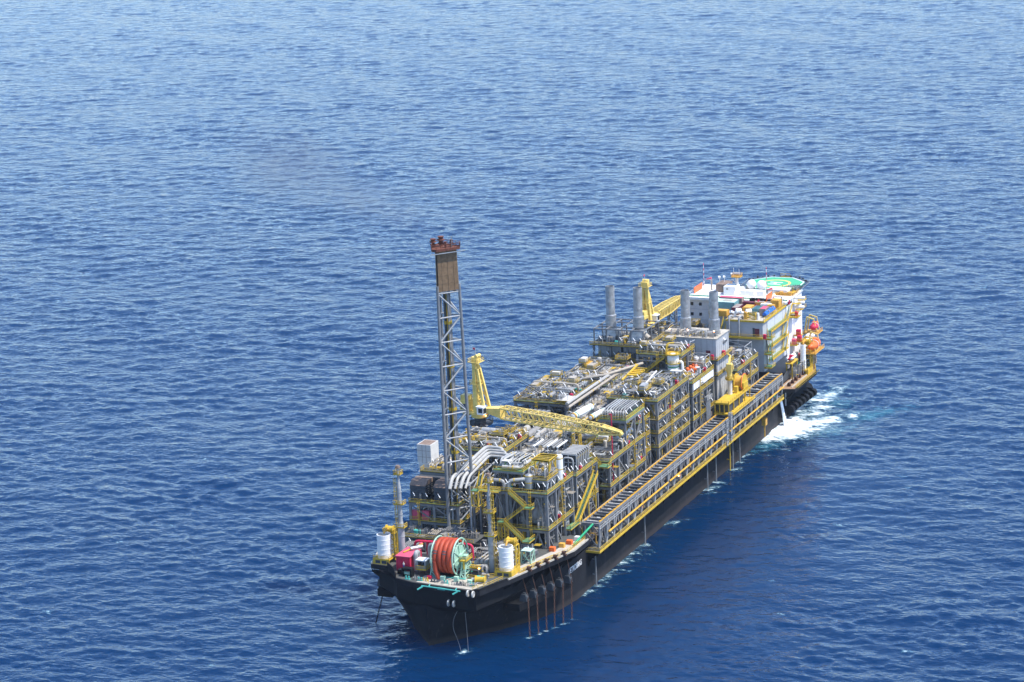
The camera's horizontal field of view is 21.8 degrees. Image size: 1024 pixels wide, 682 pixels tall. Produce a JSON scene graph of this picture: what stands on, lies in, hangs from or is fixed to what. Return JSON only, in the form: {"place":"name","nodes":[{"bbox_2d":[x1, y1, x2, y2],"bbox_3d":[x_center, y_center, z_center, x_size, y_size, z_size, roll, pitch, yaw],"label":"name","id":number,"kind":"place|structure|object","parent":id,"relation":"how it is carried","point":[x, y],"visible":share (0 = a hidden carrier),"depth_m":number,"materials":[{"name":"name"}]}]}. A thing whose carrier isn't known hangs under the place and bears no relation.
{"place":"outdoors","nodes":[
{"label":"outdoors","id":0,"kind":"place"},
{"bbox_2d":[395,542,422,569],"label":"deck house","id":1,"kind":"structure","parent":0,"point":[405,556],"depth_m":797.54,"materials":[{"name":"red paint"}]},
{"bbox_2d":[413,543,434,570],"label":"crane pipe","id":2,"kind":"object","parent":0,"point":[416,554],"visible":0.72,"depth_m":796.66,"materials":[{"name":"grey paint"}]},
{"bbox_2d":[0,0,1023,681],"bbox_3d":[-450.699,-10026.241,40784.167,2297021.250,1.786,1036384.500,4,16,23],"label":"sea","id":3,"kind":"structure","parent":0,"point":[222,222],"depth_m":1222.68,"materials":[{"name":"blue liquid"}]},
{"bbox_2d":[371,354,818,645],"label":"production ship","id":4,"kind":"object","parent":3,"relation":"on","point":[494,603],"visible":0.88,"depth_m":805.50,"materials":[{"name":"black paint"}]},
{"bbox_2d":[375,597,382,622],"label":"mooring chain","id":5,"kind":"object","parent":4,"relation":"hanging from","point":[379,609],"visible":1,"depth_m":812.18,"materials":[{"name":"black metal"}]},
{"bbox_2d":[373,524,397,564],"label":"winch drum tower","id":6,"kind":"structure","parent":4,"relation":"on","point":[385,555],"depth_m":804.26,"materials":[{"name":"white metal"}]},
{"bbox_2d":[393,465,406,553],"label":"light mast","id":7,"kind":"object","parent":4,"relation":"on","point":[400,526],"visible":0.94,"depth_m":801.52,"materials":[{"name":"grey metal"}]},
{"bbox_2d":[401,566,413,577],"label":"mooring winch","id":8,"kind":"object","parent":4,"relation":"on","point":[407,570],"visible":1,"depth_m":792.03,"materials":[{"name":"black metal"}]},
{"bbox_2d":[415,557,430,574],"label":"control cabin","id":9,"kind":"object","parent":4,"relation":"on","point":[423,563],"visible":1,"depth_m":793.15,"materials":[{"name":"white metal"}]},
{"bbox_2d":[405,575,477,586],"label":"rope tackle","id":10,"kind":"object","parent":4,"relation":"on","point":[456,579],"visible":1,"depth_m":785.48,"materials":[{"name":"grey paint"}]},
{"bbox_2d":[414,540,473,559],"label":"red pipe run","id":11,"kind":"object","parent":4,"relation":"on","point":[427,542],"visible":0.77,"depth_m":806.41,"materials":[{"name":"paint"}]},
{"bbox_2d":[408,439,488,532],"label":"process module","id":12,"kind":"object","parent":4,"relation":"on","point":[427,490],"visible":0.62,"depth_m":826.92,"materials":[{"name":"grey paint"}]},
{"bbox_2d":[430,535,471,579],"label":"hose reel","id":13,"kind":"object","parent":4,"relation":"on","point":[449,555],"visible":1,"depth_m":787.96,"materials":[{"name":"orange rubber"}]},
{"bbox_2d":[429,236,476,532],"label":"flare tower","id":14,"kind":"structure","parent":4,"relation":"on","point":[447,278],"depth_m":811.18,"materials":[{"name":"grey metal"}]},
{"bbox_2d":[395,525,541,565],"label":"bow machinery","id":15,"kind":"object","parent":4,"relation":"on","point":[472,538],"visible":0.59,"depth_m":813.98,"materials":[{"name":"grey paint"}]},
{"bbox_2d":[448,445,507,534],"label":"white pipe bridge","id":16,"kind":"structure","parent":4,"relation":"on","point":[481,456],"depth_m":825.20,"materials":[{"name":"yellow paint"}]},
{"bbox_2d":[473,575,487,584],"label":"yellow winch","id":17,"kind":"object","parent":4,"relation":"on","point":[480,580],"visible":1,"depth_m":783.04,"materials":[{"name":"paint"}]},
{"bbox_2d":[466,551,498,581],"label":"pipe skid","id":18,"kind":"object","parent":4,"relation":"on","point":[477,567],"visible":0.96,"depth_m":790.01,"materials":[{"name":"yellow paint"}]},
{"bbox_2d":[449,424,530,526],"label":"process module","id":19,"kind":"object","parent":4,"relation":"on","point":[509,438],"visible":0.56,"depth_m":849.05,"materials":[{"name":"grey paint"}]},
{"bbox_2d":[483,473,497,571],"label":"light mast","id":20,"kind":"object","parent":4,"relation":"on","point":[490,534],"visible":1,"depth_m":789.98,"materials":[{"name":"grey metal"}]},
{"bbox_2d":[494,536,519,577],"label":"winch drum tower","id":21,"kind":"structure","parent":4,"relation":"on","point":[507,568],"depth_m":788.23,"materials":[{"name":"white metal"}]},
{"bbox_2d":[470,450,575,548],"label":"process module","id":22,"kind":"object","parent":4,"relation":"on","point":[518,483],"visible":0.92,"depth_m":813.81,"materials":[{"name":"grey paint"}]},
{"bbox_2d":[523,579,530,636],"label":"mooring chain","id":23,"kind":"object","parent":4,"relation":"hanging from","point":[528,610],"visible":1,"depth_m":794.20,"materials":[{"name":"brown metal"}]},
{"bbox_2d":[520,547,534,563],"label":"tank frame","id":24,"kind":"object","parent":4,"relation":"on","point":[526,549],"visible":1,"depth_m":799.18,"materials":[{"name":"green paint"}]},
{"bbox_2d":[532,577,538,634],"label":"mooring chain","id":25,"kind":"object","parent":4,"relation":"hanging from","point":[537,606],"visible":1,"depth_m":796.80,"materials":[{"name":"brown metal"}]},
{"bbox_2d":[459,348,622,435],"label":"pedestal crane","id":26,"kind":"object","parent":4,"relation":"on","point":[479,411],"visible":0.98,"depth_m":861.68,"materials":[{"name":"yellow paint"}]},
{"bbox_2d":[478,408,485,413],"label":"cab window","id":27,"kind":"structure","parent":26,"relation":"in","point":[479,410],"depth_m":863.25,"materials":[{"name":"black glass"}]},
{"bbox_2d":[514,409,569,452],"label":"process module","id":28,"kind":"object","parent":4,"relation":"on","point":[532,430],"visible":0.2,"depth_m":883.86,"materials":[{"name":"grey paint"}]},
{"bbox_2d":[541,574,547,630],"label":"mooring chain","id":29,"kind":"object","parent":4,"relation":"hanging from","point":[545,603],"visible":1,"depth_m":799.76,"materials":[{"name":"brown metal"}]},
{"bbox_2d":[549,567,555,627],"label":"mooring chain","id":30,"kind":"object","parent":4,"relation":"hanging from","point":[554,595],"visible":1,"depth_m":802.37,"materials":[{"name":"brown metal"}]},
{"bbox_2d":[549,546,555,551],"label":"deck crate","id":31,"kind":"object","parent":4,"relation":"on","point":[552,548],"visible":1,"depth_m":808.57,"materials":[{"name":"orange paint"}]},
{"bbox_2d":[513,370,595,425],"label":"process module","id":32,"kind":"object","parent":4,"relation":"on","point":[558,389],"visible":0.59,"depth_m":903.78,"materials":[{"name":"grey paint"}]},
{"bbox_2d":[558,563,563,620],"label":"mooring chain","id":33,"kind":"object","parent":4,"relation":"hanging from","point":[562,593],"visible":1,"depth_m":805.34,"materials":[{"name":"brown metal"}]},
{"bbox_2d":[558,542,565,547],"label":"deck crate","id":34,"kind":"object","parent":4,"relation":"on","point":[561,545],"visible":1,"depth_m":811.77,"materials":[{"name":"paint"}]},
{"bbox_2d":[531,438,598,535],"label":"process module","id":35,"kind":"object","parent":4,"relation":"on","point":[578,462],"visible":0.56,"depth_m":837.18,"materials":[{"name":"grey paint"}]},
{"bbox_2d":[566,539,572,544],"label":"deck crate","id":36,"kind":"object","parent":4,"relation":"on","point":[569,541],"visible":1,"depth_m":814.20,"materials":[{"name":"orange paint"}]},
{"bbox_2d":[567,560,572,618],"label":"mooring chain","id":37,"kind":"object","parent":4,"relation":"hanging from","point":[571,592],"visible":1,"depth_m":808.59,"materials":[{"name":"brown metal"}]},
{"bbox_2d":[498,362,650,506],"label":"pipe rack","id":38,"kind":"object","parent":4,"relation":"on","point":[598,400],"visible":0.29,"depth_m":897.05,"materials":[{"name":"grey metal"}]},
{"bbox_2d":[573,523,593,544],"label":"gangway tube","id":39,"kind":"object","parent":4,"relation":"on","point":[584,532],"visible":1,"depth_m":817.85,"materials":[{"name":"green paint"}]},
{"bbox_2d":[561,353,635,394],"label":"process module","id":40,"kind":"object","parent":4,"relation":"on","point":[586,366],"visible":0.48,"depth_m":944.76,"materials":[{"name":"grey paint"}]},
{"bbox_2d":[569,399,645,511],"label":"process module","id":41,"kind":"object","parent":4,"relation":"on","point":[620,461],"visible":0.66,"depth_m":865.38,"materials":[{"name":"grey paint"}]},
{"bbox_2d":[562,425,574,450],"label":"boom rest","id":42,"kind":"object","parent":41,"relation":"on","point":[565,444],"visible":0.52,"depth_m":856.01,"materials":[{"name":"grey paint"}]},
{"bbox_2d":[595,405,651,473],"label":"process module","id":43,"kind":"object","parent":4,"relation":"on","point":[647,434],"visible":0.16,"depth_m":887.36,"materials":[{"name":"grey paint"}]},
{"bbox_2d":[589,318,662,365],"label":"power module","id":44,"kind":"object","parent":4,"relation":"on","point":[608,347],"visible":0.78,"depth_m":961.44,"materials":[{"name":"yellow paint"}]},
{"bbox_2d":[600,285,622,339],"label":"exhaust stack","id":45,"kind":"object","parent":44,"relation":"on","point":[610,316],"visible":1,"depth_m":962.92,"materials":[{"name":"metal"}]},
{"bbox_2d":[628,286,650,340],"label":"exhaust stack","id":46,"kind":"object","parent":44,"relation":"on","point":[638,319],"visible":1,"depth_m":958.67,"materials":[{"name":"metal"}]},
{"bbox_2d":[606,364,690,472],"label":"process module","id":47,"kind":"object","parent":4,"relation":"on","point":[664,398],"visible":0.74,"depth_m":901.01,"materials":[{"name":"grey paint"}]},
{"bbox_2d":[638,274,680,335],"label":"pedestal crane","id":48,"kind":"object","parent":4,"relation":"on","point":[650,312],"visible":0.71,"depth_m":1003.17,"materials":[{"name":"yellow paint"}]},
{"bbox_2d":[636,334,694,429],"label":"process module","id":49,"kind":"object","parent":4,"relation":"on","point":[652,349],"visible":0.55,"depth_m":934.21,"materials":[{"name":"grey paint"}]},
{"bbox_2d":[577,373,771,536],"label":"pipe bundle","id":50,"kind":"object","parent":4,"relation":"on","point":[637,476],"visible":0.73,"depth_m":864.90,"materials":[{"name":"yellow paint"}]},
{"bbox_2d":[650,318,708,358],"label":"process module","id":51,"kind":"object","parent":4,"relation":"on","point":[664,329],"visible":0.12,"depth_m":1011.38,"materials":[{"name":"grey paint"}]},
{"bbox_2d":[667,309,677,325],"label":"boom rest","id":52,"kind":"object","parent":51,"relation":"on","point":[675,316],"visible":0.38,"depth_m":1023.01,"materials":[{"name":"grey paint"}]},
{"bbox_2d":[581,372,783,566],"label":"riser gallery","id":53,"kind":"object","parent":4,"relation":"attached to","point":[638,513],"visible":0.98,"depth_m":890.95,"materials":[{"name":"yellow paint"}]},
{"bbox_2d":[592,556,596,585],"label":"hanging pipe","id":54,"kind":"object","parent":53,"relation":"hanging from","point":[595,574],"visible":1,"depth_m":834.49,"materials":[{"name":"grey metal"}]},
{"bbox_2d":[641,516,645,543],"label":"hanging pipe","id":55,"kind":"object","parent":53,"relation":"hanging from","point":[644,532],"visible":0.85,"depth_m":872.71,"materials":[{"name":"grey metal"}]},
{"bbox_2d":[704,463,708,489],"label":"hanging pipe","id":56,"kind":"object","parent":53,"relation":"hanging from","point":[706,465],"visible":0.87,"depth_m":926.15,"materials":[{"name":"grey metal"}]},
{"bbox_2d":[713,457,716,481],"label":"hanging pipe","id":57,"kind":"object","parent":53,"relation":"hanging from","point":[715,471],"visible":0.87,"depth_m":934.34,"materials":[{"name":"grey metal"}]},
{"bbox_2d":[727,445,730,470],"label":"hanging pipe","id":58,"kind":"object","parent":53,"relation":"hanging from","point":[729,457],"visible":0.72,"depth_m":947.66,"materials":[{"name":"metal"}]},
{"bbox_2d":[731,442,733,468],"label":"hanging pipe","id":59,"kind":"object","parent":53,"relation":"hanging from","point":[732,457],"visible":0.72,"depth_m":950.56,"materials":[{"name":"grey metal"}]},
{"bbox_2d":[714,353,755,440],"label":"gallery trolley","id":60,"kind":"object","parent":53,"relation":"on","point":[731,402],"visible":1,"depth_m":944.71,"materials":[{"name":"yellow metal"}]},
{"bbox_2d":[736,436,740,461],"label":"hanging pipe","id":61,"kind":"object","parent":53,"relation":"hanging from","point":[739,450],"visible":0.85,"depth_m":957.34,"materials":[{"name":"grey metal"}]},
{"bbox_2d":[656,342,714,439],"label":"process module","id":62,"kind":"object","parent":4,"relation":"on","point":[699,371],"visible":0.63,"depth_m":929.29,"materials":[{"name":"grey paint"}]},
{"bbox_2d":[669,327,732,428],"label":"power module","id":63,"kind":"object","parent":4,"relation":"on","point":[706,340],"visible":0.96,"depth_m":944.67,"materials":[{"name":"yellow paint"}]},
{"bbox_2d":[680,289,690,330],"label":"exhaust stack","id":64,"kind":"object","parent":63,"relation":"on","point":[685,319],"visible":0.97,"depth_m":950.91,"materials":[{"name":"metal"}]},
{"bbox_2d":[708,291,726,343],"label":"exhaust stack","id":65,"kind":"object","parent":63,"relation":"on","point":[714,321],"visible":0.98,"depth_m":946.70,"materials":[{"name":"metal"}]},
{"bbox_2d":[729,340,758,387],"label":"process module","id":66,"kind":"object","parent":4,"relation":"on","point":[743,360],"visible":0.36,"depth_m":977.28,"materials":[{"name":"grey paint"}]},
{"bbox_2d":[689,280,805,372],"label":"quarters block","id":67,"kind":"structure","parent":4,"relation":"on","point":[699,302],"depth_m":1021.11,"materials":[{"name":"white paint"}]},
{"bbox_2d":[730,268,742,284],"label":"radar mast","id":68,"kind":"object","parent":67,"relation":"on","point":[737,275],"visible":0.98,"depth_m":1022.92,"materials":[{"name":"metal"}]},
{"bbox_2d":[747,280,755,288],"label":"satellite dome","id":69,"kind":"structure","parent":67,"relation":"on","point":[751,284],"depth_m":1023.55,"materials":[{"name":"white paint"}]},
{"bbox_2d":[719,300,800,371],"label":"deck block","id":70,"kind":"structure","parent":67,"relation":"on","point":[766,335],"depth_m":992.38,"materials":[{"name":"grey paint"}]},
{"bbox_2d":[718,309,728,316],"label":"cargo container","id":71,"kind":"object","parent":70,"relation":"on","point":[724,312],"visible":0.56,"depth_m":995.74,"materials":[{"name":"metal"}]},
{"bbox_2d":[718,298,738,309],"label":"cargo container","id":72,"kind":"object","parent":70,"relation":"on","point":[722,304],"visible":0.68,"depth_m":1005.73,"materials":[{"name":"teal metal"}]},
{"bbox_2d":[719,295,743,303],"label":"cargo container","id":73,"kind":"object","parent":70,"relation":"on","point":[741,299],"visible":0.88,"depth_m":1011.58,"materials":[{"name":"white metal"}]},
{"bbox_2d":[731,304,743,314],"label":"cargo container","id":74,"kind":"object","parent":70,"relation":"on","point":[734,307],"visible":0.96,"depth_m":998.70,"materials":[{"name":"white metal"}]},
{"bbox_2d":[742,304,754,311],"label":"cargo container","id":75,"kind":"object","parent":70,"relation":"on","point":[747,306],"visible":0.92,"depth_m":997.95,"materials":[{"name":"metal"}]},
{"bbox_2d":[742,301,754,305],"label":"cargo container","id":76,"kind":"object","parent":70,"relation":"on","point":[748,302],"visible":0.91,"depth_m":1006.09,"materials":[{"name":"red metal"}]},
{"bbox_2d":[744,312,758,319],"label":"tool cage","id":77,"kind":"object","parent":70,"relation":"on","point":[747,315],"visible":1,"depth_m":989.25,"materials":[{"name":"yellow paint"}]},
{"bbox_2d":[749,298,763,300],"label":"cargo container","id":78,"kind":"object","parent":70,"relation":"on","point":[755,299],"visible":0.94,"depth_m":1010.72,"materials":[{"name":"black metal"}]},
{"bbox_2d":[752,305,762,314],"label":"cargo container","id":79,"kind":"object","parent":70,"relation":"on","point":[756,308],"visible":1,"depth_m":995.88,"materials":[{"name":"teal metal"}]},
{"bbox_2d":[755,301,765,304],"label":"cargo container","id":80,"kind":"object","parent":70,"relation":"on","point":[758,303],"visible":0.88,"depth_m":1005.33,"materials":[{"name":"metal"}]},
{"bbox_2d":[759,306,768,315],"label":"cargo container","id":81,"kind":"object","parent":70,"relation":"on","point":[762,309],"visible":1,"depth_m":994.04,"materials":[{"name":"metal"}]},
{"bbox_2d":[762,306,775,315],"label":"pipe bundle","id":82,"kind":"object","parent":70,"relation":"on","point":[769,310],"visible":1,"depth_m":993.15,"materials":[{"name":"blue paint"}]},
{"bbox_2d":[770,298,781,309],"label":"cargo container","id":83,"kind":"object","parent":70,"relation":"on","point":[777,302],"visible":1,"depth_m":1003.13,"materials":[{"name":"metal"}]},
{"bbox_2d":[757,280,765,289],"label":"satellite dome","id":84,"kind":"structure","parent":67,"relation":"on","point":[761,284],"depth_m":1021.99,"materials":[{"name":"white paint"}]},
{"bbox_2d":[741,273,809,290],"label":"helideck","id":85,"kind":"object","parent":67,"relation":"attached to","point":[779,281],"visible":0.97,"depth_m":1034.55,"materials":[{"name":"green paint"}]},
{"bbox_2d":[790,338,798,345],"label":"foam tank","id":86,"kind":"object","parent":67,"relation":"on","point":[794,342],"visible":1,"depth_m":1015.59,"materials":[{"name":"metal"}]},
{"bbox_2d":[794,329,802,335],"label":"foam tank","id":87,"kind":"object","parent":67,"relation":"on","point":[798,332],"visible":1,"depth_m":1017.82,"materials":[{"name":"red metal"}]},
{"bbox_2d":[794,305,803,308],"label":"life raft","id":88,"kind":"object","parent":67,"relation":"on","point":[799,306],"visible":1,"depth_m":1016.32,"materials":[{"name":"white paint"}]},
{"bbox_2d":[794,296,804,298],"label":"life raft","id":89,"kind":"object","parent":67,"relation":"on","point":[799,297],"visible":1,"depth_m":1016.12,"materials":[{"name":"white paint"}]},
{"bbox_2d":[762,417,766,436],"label":"boat landing box","id":90,"kind":"object","parent":4,"relation":"attached to","point":[764,421],"visible":0.89,"depth_m":978.89,"materials":[{"name":"paint"}]},
{"bbox_2d":[778,396,786,425],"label":"water jet","id":91,"kind":"object","parent":4,"relation":"attached to","point":[783,415],"visible":0.92,"depth_m":999.44},
{"bbox_2d":[785,353,797,378],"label":"rescue boat","id":92,"kind":"object","parent":4,"relation":"on","point":[791,358],"visible":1,"depth_m":1008.63,"materials":[{"name":"white paint"}]},
{"bbox_2d":[787,352,816,377],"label":"stern machinery","id":93,"kind":"object","parent":4,"relation":"on","point":[797,368],"visible":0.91,"depth_m":1014.71,"materials":[{"name":"grey paint"}]},
{"bbox_2d":[800,338,812,374],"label":"winch drum tower","id":94,"kind":"structure","parent":4,"relation":"on","point":[803,356],"depth_m":1015.96,"materials":[{"name":"yellow metal"}]},
{"bbox_2d":[796,335,802,342],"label":"foam tank","id":95,"kind":"object","parent":94,"relation":"on","point":[799,339],"visible":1,"depth_m":1015.92,"materials":[{"name":"red metal"}]},
{"bbox_2d":[802,314,822,334],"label":"lifeboat","id":96,"kind":"object","parent":4,"relation":"on","point":[814,325],"visible":0.97,"depth_m":1032.74,"materials":[{"name":"red paint"}]},
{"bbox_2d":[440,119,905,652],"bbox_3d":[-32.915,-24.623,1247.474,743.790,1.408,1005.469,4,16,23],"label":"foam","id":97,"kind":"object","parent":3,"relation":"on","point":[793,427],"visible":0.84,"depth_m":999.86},
{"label":"raft rack","id":98,"kind":"object","parent":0,"visible":0},
{"bbox_2d":[799,332,823,354],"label":"lifeboat","id":99,"kind":"object","parent":98,"relation":"hanging from","point":[815,346],"visible":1,"depth_m":1018.86,"materials":[{"name":"orange paint"}]}
]}

